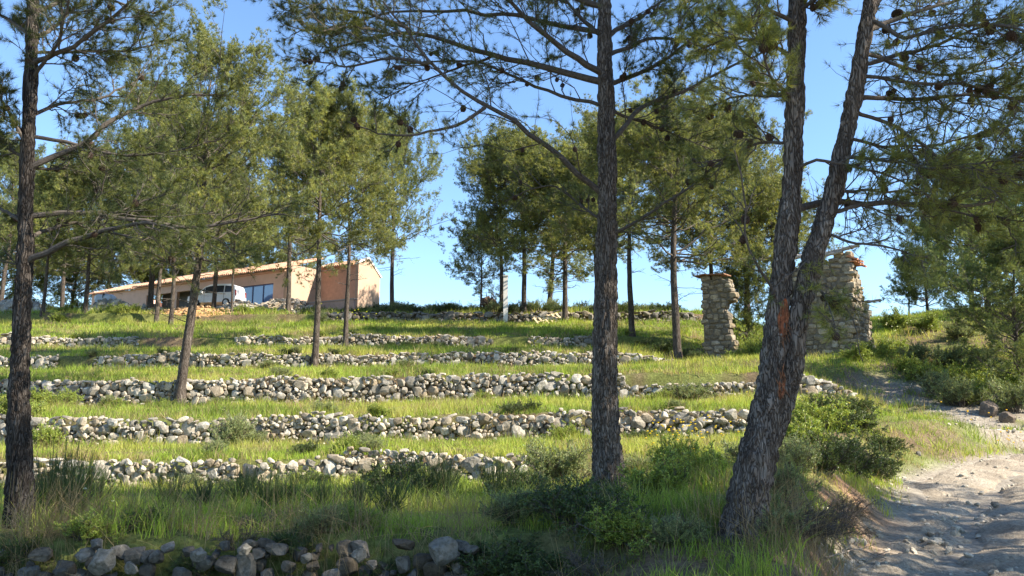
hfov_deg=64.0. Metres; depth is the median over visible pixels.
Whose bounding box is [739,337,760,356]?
shrub
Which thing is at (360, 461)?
dry stone wall
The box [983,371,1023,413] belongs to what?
shrub
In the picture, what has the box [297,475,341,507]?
shrub
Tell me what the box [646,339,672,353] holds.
shrub
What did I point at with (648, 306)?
shrub
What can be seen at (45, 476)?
shrub
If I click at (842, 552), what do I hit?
fallen branch
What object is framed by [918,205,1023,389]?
pine tree
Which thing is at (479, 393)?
shrub
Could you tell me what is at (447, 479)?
shrub
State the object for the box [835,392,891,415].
shrub
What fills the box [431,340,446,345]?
shrub
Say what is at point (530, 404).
shrub
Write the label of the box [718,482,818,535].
shrub
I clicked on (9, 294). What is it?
pine tree
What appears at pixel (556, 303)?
shrub
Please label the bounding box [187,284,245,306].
van
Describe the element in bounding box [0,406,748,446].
dry stone wall
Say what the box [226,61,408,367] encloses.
pine tree
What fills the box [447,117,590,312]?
pine tree
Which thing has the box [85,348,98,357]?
shrub
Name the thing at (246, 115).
pine tree
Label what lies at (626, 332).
shrub
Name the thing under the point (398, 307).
shrub
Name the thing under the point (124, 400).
shrub
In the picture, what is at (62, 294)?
pine tree
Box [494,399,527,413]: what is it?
shrub
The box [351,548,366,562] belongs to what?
boulder
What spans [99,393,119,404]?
shrub
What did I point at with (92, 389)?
dry stone wall
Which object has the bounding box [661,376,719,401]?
shrub
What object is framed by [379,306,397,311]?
shrub
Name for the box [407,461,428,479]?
shrub
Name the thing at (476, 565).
shrub
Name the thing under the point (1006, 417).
boulder
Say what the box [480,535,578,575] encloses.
shrub
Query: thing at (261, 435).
shrub
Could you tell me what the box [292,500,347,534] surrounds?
shrub
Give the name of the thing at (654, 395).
shrub
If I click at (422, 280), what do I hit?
sky
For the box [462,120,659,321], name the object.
pine tree
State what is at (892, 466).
shrub
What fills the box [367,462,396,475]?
shrub
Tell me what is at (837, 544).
fallen branch
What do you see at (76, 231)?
pine tree
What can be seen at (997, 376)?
shrub
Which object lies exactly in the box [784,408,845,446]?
shrub
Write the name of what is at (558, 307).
shrub
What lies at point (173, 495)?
shrub
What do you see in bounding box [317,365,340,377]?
shrub
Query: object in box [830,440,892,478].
shrub
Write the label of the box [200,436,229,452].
shrub
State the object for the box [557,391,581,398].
shrub
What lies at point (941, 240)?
pine tree
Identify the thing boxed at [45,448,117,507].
shrub
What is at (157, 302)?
pine tree
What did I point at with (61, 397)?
shrub
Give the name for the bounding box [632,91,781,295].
pine tree
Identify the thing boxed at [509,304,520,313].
shrub
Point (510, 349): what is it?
shrub
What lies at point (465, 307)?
shrub
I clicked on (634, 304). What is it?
shrub
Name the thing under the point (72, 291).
pine tree
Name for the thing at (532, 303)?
shrub
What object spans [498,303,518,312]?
shrub
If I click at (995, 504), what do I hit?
boulder
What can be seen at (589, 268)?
pine tree
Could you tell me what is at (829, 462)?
shrub
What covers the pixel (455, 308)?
shrub
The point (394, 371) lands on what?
shrub
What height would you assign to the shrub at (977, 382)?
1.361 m
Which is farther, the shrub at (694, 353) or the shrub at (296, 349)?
the shrub at (296, 349)
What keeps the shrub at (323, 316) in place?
on the ground at (890, 527)
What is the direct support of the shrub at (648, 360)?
on the ground at (890, 527)
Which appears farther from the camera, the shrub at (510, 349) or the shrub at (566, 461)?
the shrub at (510, 349)
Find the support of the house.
on the ground at (890, 527)
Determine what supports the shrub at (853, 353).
on the ground at (890, 527)
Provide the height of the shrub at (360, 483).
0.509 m
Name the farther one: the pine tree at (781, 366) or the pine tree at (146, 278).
the pine tree at (146, 278)
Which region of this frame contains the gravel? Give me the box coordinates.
[794,382,1023,575]
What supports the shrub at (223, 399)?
on the ground at (890, 527)
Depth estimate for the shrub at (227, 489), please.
10.88 m
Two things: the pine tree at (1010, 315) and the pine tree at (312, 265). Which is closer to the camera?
the pine tree at (1010, 315)
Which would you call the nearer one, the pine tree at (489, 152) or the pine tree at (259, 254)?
the pine tree at (489, 152)
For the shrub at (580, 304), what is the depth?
61.72 m
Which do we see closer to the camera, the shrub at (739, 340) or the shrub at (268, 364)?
the shrub at (268, 364)
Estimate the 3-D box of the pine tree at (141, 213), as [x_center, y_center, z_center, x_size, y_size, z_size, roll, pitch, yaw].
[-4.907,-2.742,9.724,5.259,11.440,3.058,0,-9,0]
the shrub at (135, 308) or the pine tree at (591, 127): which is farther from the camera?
the shrub at (135, 308)
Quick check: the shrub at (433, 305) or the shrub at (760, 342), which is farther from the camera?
the shrub at (433, 305)
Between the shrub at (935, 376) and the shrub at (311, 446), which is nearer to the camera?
the shrub at (311, 446)
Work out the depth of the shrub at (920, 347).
37.68 m
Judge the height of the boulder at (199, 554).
0.133 m
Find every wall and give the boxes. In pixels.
[0,332,591,347]
[0,350,685,369]
[0,371,856,405]
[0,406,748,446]
[0,446,536,488]
[0,538,478,575]
[306,298,356,312]
[322,309,702,322]
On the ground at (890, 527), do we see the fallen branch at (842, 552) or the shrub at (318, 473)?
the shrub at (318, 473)
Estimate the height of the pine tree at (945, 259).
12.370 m
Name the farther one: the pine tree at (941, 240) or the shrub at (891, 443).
the pine tree at (941, 240)
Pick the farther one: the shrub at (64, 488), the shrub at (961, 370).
the shrub at (961, 370)
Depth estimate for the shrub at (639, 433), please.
21.64 m
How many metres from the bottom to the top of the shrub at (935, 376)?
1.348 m
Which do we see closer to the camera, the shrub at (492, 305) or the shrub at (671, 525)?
the shrub at (671, 525)
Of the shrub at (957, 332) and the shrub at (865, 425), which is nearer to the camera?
the shrub at (865, 425)
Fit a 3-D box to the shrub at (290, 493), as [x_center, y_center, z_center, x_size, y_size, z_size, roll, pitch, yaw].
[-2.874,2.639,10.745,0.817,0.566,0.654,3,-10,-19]
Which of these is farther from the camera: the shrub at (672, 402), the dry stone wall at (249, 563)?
the shrub at (672, 402)
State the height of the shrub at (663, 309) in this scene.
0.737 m
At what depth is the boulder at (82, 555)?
7.55 m
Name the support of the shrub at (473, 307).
on the ground at (890, 527)
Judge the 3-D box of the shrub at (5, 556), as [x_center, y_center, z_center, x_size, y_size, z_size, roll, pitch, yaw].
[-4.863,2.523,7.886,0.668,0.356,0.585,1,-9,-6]
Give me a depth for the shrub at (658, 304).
60.62 m
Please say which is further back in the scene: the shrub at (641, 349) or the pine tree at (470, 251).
the pine tree at (470, 251)
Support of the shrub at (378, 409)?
on the ground at (890, 527)
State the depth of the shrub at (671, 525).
7.59 m
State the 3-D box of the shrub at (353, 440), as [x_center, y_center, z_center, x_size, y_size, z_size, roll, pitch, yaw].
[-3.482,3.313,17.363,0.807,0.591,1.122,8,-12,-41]
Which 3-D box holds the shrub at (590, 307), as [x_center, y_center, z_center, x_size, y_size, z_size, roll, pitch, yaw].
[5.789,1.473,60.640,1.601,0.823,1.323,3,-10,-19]
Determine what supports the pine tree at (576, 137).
on the ground at (890, 527)
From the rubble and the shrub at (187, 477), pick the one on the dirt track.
the rubble
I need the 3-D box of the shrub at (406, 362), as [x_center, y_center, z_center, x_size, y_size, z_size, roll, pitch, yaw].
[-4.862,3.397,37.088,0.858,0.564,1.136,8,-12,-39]
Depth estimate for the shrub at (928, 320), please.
42.98 m
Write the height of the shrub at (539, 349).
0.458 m
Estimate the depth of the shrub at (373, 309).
59.55 m
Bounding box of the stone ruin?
[694,245,880,357]
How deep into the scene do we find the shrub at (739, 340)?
40.93 m
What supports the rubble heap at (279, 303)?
on the ground at (890, 527)
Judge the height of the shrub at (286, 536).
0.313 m
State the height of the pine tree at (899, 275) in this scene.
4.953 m
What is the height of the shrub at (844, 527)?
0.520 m
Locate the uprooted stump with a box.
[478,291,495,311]
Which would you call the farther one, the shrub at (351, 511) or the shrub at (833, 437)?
the shrub at (833, 437)
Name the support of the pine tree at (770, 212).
on the ground at (890, 527)
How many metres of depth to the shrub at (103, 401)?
28.81 m
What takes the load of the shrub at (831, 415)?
on the ground at (890, 527)
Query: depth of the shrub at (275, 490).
10.17 m
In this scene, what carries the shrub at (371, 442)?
on the ground at (890, 527)
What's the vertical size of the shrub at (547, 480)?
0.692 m
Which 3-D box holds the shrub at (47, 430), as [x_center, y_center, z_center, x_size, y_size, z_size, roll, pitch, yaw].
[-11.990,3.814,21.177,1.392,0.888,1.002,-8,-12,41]
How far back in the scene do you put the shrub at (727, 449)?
13.69 m
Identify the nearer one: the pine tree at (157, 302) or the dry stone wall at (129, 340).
the dry stone wall at (129, 340)
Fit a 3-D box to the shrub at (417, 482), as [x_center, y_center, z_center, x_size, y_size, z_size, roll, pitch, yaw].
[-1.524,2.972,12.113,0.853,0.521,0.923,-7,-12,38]
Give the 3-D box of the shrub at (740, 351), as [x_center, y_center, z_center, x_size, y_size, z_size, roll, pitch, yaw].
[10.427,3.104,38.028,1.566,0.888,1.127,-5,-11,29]
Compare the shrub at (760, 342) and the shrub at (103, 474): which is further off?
the shrub at (760, 342)
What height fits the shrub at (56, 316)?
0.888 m
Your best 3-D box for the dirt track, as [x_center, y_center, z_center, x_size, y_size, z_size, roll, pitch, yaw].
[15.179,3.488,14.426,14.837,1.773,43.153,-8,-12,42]
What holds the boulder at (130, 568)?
on the dry stone wall at (249, 563)
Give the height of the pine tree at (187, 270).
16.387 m
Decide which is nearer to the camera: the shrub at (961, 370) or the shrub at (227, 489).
the shrub at (227, 489)
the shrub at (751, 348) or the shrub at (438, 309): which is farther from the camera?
the shrub at (438, 309)
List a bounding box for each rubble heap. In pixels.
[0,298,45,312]
[88,298,131,311]
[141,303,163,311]
[216,300,259,309]
[257,298,312,313]
[532,312,561,321]
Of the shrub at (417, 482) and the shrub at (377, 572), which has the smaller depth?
the shrub at (377, 572)
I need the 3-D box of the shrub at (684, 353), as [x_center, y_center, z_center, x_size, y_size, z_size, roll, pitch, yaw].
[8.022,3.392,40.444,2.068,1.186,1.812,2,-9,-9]
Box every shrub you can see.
[0,389,6,403]
[0,394,46,416]
[0,529,49,567]
[5,455,84,509]
[30,385,57,405]
[32,419,71,448]
[33,437,106,506]
[34,468,103,516]
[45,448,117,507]
[48,311,70,321]
[51,385,84,406]
[53,302,73,312]
[53,506,125,543]
[67,334,85,338]
[76,464,125,507]
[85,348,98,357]
[93,395,128,405]
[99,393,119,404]
[103,303,117,310]
[107,302,132,312]
[110,399,133,406]
[111,504,166,531]
[128,303,141,311]
[137,465,199,511]
[154,346,174,355]
[166,548,219,575]
[168,471,208,487]
[182,474,223,506]
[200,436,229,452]
[207,406,257,446]
[207,475,258,490]
[207,524,263,552]
[210,395,232,403]
[213,463,275,503]
[233,303,242,311]
[233,508,283,533]
[240,304,252,311]
[241,464,291,511]
[243,429,271,444]
[256,358,276,367]
[264,468,323,504]
[268,364,293,375]
[268,523,323,555]
[278,346,292,353]
[283,468,326,484]
[286,440,322,454]
[291,345,302,352]
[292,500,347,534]
[296,468,337,484]
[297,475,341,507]
[304,397,346,414]
[308,308,330,312]
[310,309,329,321]
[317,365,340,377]
[326,431,367,454]
[328,347,345,353]
[331,361,346,366]
[333,471,387,507]
[339,448,432,496]
[339,497,384,528]
[346,429,378,441]
[349,308,370,311]
[354,427,377,437]
[357,433,393,452]
[359,557,403,575]
[361,474,413,514]
[365,306,386,312]
[367,402,394,416]
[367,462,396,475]
[372,302,389,311]
[378,366,401,376]
[378,472,437,501]
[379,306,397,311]
[385,301,404,311]
[392,356,413,366]
[398,339,416,345]
[400,303,422,311]
[404,304,428,313]
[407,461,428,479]
[408,395,436,401]
[414,367,437,375]
[415,449,463,498]
[426,300,440,308]
[429,302,453,312]
[429,529,546,575]
[430,453,464,501]
[430,467,469,478]
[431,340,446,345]
[438,300,462,311]
[457,303,478,311]
[460,301,483,311]
[468,390,494,400]
[473,448,526,498]
[474,480,550,525]
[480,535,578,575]
[484,298,502,311]
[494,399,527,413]
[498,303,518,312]
[499,462,560,489]
[500,347,518,351]
[509,300,533,311]
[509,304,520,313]
[511,466,651,548]
[515,429,592,484]
[517,398,542,411]
[518,295,543,310]
[526,346,545,353]
[530,303,555,311]
[531,481,598,516]
[541,420,585,438]
[542,297,562,306]
[545,542,639,575]
[551,304,571,312]
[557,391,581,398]
[568,300,588,306]
[578,498,664,555]
[579,303,592,311]
[597,479,660,504]
[616,447,696,497]
[618,300,638,312]
[619,301,639,311]
[623,429,659,439]
[623,454,654,470]
[624,328,637,335]
[628,346,649,353]
[631,336,656,347]
[639,356,657,363]
[640,302,656,308]
[640,391,661,399]
[641,510,711,547]
[645,428,715,469]
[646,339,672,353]
[650,302,664,309]
[651,306,666,311]
[656,386,672,398]
[658,347,693,358]
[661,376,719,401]
[665,398,687,407]
[666,301,685,311]
[667,440,733,489]
[686,350,708,358]
[718,427,809,463]
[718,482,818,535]
[721,344,747,357]
[733,324,762,348]
[738,330,761,346]
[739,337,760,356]
[744,315,764,341]
[755,330,762,354]
[770,451,825,499]
[772,493,858,545]
[776,432,821,474]
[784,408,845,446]
[790,391,871,434]
[794,497,864,547]
[796,388,856,411]
[803,433,866,475]
[806,424,893,461]
[820,498,878,540]
[827,487,884,522]
[828,406,889,433]
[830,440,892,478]
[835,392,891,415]
[838,340,873,361]
[862,339,897,360]
[863,450,904,482]
[864,431,913,454]
[871,331,909,357]
[878,305,912,329]
[891,352,926,369]
[892,356,944,380]
[896,338,932,359]
[905,307,942,331]
[916,337,972,365]
[916,365,962,396]
[920,370,992,407]
[937,320,983,340]
[937,359,1001,385]
[955,344,1001,370]
[955,371,1007,404]
[977,361,1016,379]
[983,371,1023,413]
[993,358,1023,390]
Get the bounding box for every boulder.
[74,548,90,562]
[88,548,115,575]
[124,561,137,574]
[190,547,206,561]
[237,543,251,555]
[300,553,311,563]
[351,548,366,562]
[428,536,457,565]
[979,400,998,416]
[990,502,999,507]
[998,411,1016,422]
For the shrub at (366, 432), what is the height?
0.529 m
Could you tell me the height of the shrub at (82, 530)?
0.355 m
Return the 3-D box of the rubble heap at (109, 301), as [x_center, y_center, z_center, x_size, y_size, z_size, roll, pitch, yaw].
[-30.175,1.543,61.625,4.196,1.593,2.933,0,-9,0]
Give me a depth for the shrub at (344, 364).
37.30 m
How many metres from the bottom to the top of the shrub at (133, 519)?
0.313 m
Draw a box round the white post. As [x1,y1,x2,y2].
[503,275,507,321]
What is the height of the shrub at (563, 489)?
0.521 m
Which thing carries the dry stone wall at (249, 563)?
on the ground at (890, 527)
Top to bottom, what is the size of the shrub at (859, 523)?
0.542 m
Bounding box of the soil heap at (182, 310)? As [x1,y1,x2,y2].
[149,305,235,317]
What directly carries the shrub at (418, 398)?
on the ground at (890, 527)
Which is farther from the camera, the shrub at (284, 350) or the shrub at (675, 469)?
the shrub at (284, 350)
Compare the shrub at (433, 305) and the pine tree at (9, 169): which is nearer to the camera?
the shrub at (433, 305)
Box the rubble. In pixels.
[812,500,1002,574]
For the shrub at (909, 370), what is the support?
on the ground at (890, 527)
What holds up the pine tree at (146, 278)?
on the ground at (890, 527)
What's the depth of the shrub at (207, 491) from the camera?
11.07 m
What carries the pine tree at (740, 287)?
on the ground at (890, 527)
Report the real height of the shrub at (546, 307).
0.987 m
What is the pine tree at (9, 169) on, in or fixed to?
on the ground at (890, 527)
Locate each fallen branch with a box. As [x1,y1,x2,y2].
[792,480,853,559]
[824,526,899,559]
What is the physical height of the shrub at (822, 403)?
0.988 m
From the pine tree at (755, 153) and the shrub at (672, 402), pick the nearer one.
the shrub at (672, 402)
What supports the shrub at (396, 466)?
on the ground at (890, 527)
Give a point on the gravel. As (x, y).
(877, 563)
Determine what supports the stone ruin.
on the ground at (890, 527)
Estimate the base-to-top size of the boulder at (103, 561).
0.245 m
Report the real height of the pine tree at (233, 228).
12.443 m
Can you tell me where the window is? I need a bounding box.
[242,283,272,304]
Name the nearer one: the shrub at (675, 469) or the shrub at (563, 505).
the shrub at (563, 505)
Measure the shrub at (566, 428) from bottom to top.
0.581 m
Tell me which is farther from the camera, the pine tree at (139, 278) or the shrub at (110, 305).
the pine tree at (139, 278)
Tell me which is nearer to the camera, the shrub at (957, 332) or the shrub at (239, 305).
the shrub at (957, 332)
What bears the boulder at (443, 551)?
on the dry stone wall at (249, 563)
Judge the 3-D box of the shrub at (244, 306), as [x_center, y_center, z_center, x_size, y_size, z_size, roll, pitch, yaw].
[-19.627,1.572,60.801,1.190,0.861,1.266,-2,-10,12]
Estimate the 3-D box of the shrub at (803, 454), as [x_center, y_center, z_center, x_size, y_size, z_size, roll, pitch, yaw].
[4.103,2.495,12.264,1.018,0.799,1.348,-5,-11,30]
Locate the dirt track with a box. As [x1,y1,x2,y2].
[871,454,1023,575]
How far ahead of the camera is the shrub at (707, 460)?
11.04 m
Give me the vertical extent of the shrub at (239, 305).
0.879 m
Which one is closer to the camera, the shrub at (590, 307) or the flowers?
the flowers
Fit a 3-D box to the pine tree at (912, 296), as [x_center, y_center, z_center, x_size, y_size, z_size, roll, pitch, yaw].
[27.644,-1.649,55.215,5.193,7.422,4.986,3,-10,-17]
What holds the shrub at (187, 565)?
on the ground at (890, 527)
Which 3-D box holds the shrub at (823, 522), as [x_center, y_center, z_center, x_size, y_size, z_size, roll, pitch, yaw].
[2.762,2.254,8.049,1.022,0.520,1.117,8,-12,-41]
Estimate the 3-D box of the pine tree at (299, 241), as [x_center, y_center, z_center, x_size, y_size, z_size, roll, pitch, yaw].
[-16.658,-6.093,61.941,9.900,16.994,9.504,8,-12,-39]
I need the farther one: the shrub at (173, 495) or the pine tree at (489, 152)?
the pine tree at (489, 152)
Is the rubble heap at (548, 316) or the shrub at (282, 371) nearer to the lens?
the shrub at (282, 371)
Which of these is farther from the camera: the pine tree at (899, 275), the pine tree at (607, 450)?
the pine tree at (899, 275)
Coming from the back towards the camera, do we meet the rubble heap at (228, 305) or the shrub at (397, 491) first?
the rubble heap at (228, 305)
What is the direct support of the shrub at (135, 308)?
on the ground at (890, 527)
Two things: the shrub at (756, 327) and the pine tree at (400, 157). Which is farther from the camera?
the pine tree at (400, 157)
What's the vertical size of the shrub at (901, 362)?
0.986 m
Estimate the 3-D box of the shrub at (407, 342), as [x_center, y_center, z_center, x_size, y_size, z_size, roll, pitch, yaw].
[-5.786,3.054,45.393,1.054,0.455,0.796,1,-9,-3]
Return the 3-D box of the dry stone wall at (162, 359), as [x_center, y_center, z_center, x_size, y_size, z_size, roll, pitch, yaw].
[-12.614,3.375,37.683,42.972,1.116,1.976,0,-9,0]
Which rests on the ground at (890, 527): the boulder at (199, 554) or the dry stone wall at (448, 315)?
the dry stone wall at (448, 315)
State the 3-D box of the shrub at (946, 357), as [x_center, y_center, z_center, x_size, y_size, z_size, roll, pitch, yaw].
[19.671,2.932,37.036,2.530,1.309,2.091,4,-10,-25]
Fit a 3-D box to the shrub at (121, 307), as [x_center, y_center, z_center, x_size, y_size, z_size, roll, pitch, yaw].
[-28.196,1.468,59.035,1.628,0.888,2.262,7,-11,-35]
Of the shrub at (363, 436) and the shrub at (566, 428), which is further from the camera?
the shrub at (566, 428)
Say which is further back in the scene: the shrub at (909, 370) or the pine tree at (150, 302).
the pine tree at (150, 302)
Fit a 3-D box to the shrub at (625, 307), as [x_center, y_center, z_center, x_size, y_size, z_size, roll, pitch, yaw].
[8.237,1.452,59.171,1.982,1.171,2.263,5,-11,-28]
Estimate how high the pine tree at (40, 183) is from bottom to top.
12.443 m
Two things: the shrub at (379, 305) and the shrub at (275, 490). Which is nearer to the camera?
the shrub at (275, 490)
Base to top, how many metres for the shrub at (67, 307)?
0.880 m
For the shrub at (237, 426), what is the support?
on the ground at (890, 527)
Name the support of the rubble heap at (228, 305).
on the ground at (890, 527)
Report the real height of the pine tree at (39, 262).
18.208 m
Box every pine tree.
[0,0,312,528]
[0,130,72,301]
[0,171,81,291]
[0,226,52,299]
[3,156,131,306]
[6,161,93,316]
[32,249,121,309]
[33,127,141,313]
[69,220,149,292]
[75,0,337,405]
[85,61,248,310]
[91,218,188,298]
[92,116,227,322]
[110,218,207,302]
[117,113,234,324]
[145,223,226,283]
[172,117,266,307]
[201,213,295,276]
[203,222,310,276]
[205,162,260,313]
[222,99,345,312]
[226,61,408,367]
[245,0,809,491]
[268,218,329,269]
[285,104,411,347]
[341,99,456,304]
[439,112,558,303]
[439,206,521,305]
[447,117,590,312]
[461,147,625,301]
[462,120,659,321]
[509,97,659,280]
[544,66,720,336]
[564,64,779,360]
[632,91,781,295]
[648,0,1023,544]
[664,93,812,331]
[692,150,842,328]
[715,227,771,335]
[879,212,960,310]
[881,251,938,312]
[900,146,1022,309]
[907,133,1018,308]
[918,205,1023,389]
[964,168,1023,348]
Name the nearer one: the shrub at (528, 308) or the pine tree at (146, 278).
the shrub at (528, 308)
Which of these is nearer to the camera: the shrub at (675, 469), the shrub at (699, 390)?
the shrub at (675, 469)
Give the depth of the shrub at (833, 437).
16.42 m
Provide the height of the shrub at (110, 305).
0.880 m
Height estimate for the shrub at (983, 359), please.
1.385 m
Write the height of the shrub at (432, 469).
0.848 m
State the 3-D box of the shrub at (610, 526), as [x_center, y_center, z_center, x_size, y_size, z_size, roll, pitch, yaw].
[1.058,2.268,7.913,0.876,0.493,1.218,0,-9,2]
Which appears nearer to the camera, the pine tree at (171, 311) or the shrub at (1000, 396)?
the shrub at (1000, 396)
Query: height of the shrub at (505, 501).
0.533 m
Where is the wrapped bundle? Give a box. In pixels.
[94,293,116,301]
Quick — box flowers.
[85,303,1023,488]
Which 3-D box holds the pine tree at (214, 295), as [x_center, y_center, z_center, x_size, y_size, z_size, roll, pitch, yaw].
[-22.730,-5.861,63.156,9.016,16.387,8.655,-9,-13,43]
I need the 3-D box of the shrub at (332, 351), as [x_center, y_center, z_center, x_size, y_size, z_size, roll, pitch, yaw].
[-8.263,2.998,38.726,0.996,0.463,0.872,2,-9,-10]
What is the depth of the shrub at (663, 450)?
12.08 m
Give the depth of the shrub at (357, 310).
59.42 m
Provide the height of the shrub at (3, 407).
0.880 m
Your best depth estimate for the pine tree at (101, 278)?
93.79 m
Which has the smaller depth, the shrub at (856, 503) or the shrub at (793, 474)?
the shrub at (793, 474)
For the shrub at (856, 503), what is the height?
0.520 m
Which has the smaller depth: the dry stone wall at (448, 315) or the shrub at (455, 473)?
the shrub at (455, 473)
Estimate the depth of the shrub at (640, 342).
42.96 m
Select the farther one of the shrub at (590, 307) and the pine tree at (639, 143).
the shrub at (590, 307)
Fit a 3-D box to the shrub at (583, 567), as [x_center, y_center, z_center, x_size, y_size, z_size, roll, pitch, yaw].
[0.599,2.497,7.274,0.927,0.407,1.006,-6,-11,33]
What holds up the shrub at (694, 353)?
on the ground at (890, 527)
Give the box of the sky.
[0,0,1023,325]
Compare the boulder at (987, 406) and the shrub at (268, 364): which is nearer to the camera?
the boulder at (987, 406)
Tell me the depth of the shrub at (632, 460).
16.01 m
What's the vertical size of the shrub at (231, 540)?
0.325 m
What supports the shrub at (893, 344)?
on the ground at (890, 527)
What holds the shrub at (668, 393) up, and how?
on the ground at (890, 527)
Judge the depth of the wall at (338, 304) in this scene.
61.15 m
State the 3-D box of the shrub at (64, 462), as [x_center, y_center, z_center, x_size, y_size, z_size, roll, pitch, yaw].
[-5.508,2.290,9.906,0.719,1.018,0.899,-8,-12,39]
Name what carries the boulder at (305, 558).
on the dry stone wall at (249, 563)
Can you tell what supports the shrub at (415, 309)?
on the ground at (890, 527)
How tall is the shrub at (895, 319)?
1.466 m
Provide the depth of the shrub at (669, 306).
59.18 m
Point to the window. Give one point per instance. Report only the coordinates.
(259, 294)
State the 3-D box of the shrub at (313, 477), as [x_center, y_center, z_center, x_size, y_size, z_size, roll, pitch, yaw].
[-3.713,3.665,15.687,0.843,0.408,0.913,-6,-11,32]
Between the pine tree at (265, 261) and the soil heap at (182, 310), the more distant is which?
the pine tree at (265, 261)
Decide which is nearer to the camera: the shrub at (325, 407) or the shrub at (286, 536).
the shrub at (286, 536)
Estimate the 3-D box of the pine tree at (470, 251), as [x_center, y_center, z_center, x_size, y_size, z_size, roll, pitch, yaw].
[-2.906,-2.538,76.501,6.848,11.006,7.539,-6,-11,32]
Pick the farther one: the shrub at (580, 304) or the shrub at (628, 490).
the shrub at (580, 304)
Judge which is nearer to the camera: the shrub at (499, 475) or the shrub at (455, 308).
the shrub at (499, 475)
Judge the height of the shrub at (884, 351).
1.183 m
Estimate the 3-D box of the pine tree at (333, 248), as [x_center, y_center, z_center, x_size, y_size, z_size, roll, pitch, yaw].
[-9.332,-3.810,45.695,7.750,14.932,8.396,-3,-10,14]
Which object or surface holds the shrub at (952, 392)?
on the ground at (890, 527)
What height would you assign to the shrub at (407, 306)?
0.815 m
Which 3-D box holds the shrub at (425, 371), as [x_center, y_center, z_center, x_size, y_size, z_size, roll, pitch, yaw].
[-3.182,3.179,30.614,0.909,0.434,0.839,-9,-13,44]
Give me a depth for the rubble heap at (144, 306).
62.60 m
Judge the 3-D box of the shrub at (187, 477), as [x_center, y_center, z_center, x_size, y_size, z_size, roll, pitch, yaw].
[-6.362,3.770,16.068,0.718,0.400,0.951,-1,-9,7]
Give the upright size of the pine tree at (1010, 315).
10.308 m
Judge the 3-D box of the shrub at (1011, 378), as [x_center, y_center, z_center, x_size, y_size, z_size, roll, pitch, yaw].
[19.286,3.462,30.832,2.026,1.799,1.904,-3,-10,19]
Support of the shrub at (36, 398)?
on the ground at (890, 527)
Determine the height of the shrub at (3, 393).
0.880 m
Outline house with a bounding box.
[89,257,381,308]
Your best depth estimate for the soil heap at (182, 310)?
59.71 m
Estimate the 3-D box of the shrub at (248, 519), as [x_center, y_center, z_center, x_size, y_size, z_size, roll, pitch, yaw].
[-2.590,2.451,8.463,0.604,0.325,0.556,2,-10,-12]
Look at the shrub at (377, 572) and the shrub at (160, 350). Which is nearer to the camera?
the shrub at (377, 572)
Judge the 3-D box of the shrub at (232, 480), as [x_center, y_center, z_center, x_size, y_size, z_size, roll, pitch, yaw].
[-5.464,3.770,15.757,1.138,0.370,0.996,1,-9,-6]
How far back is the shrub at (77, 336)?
47.08 m
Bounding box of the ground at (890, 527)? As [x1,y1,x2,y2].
[0,309,1023,575]
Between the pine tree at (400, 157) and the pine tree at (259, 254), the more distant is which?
the pine tree at (259, 254)
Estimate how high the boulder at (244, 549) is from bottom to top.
0.112 m
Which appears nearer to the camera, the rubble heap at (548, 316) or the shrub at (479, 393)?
the shrub at (479, 393)
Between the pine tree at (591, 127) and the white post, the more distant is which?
the white post
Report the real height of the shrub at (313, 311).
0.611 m
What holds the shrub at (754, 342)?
on the ground at (890, 527)

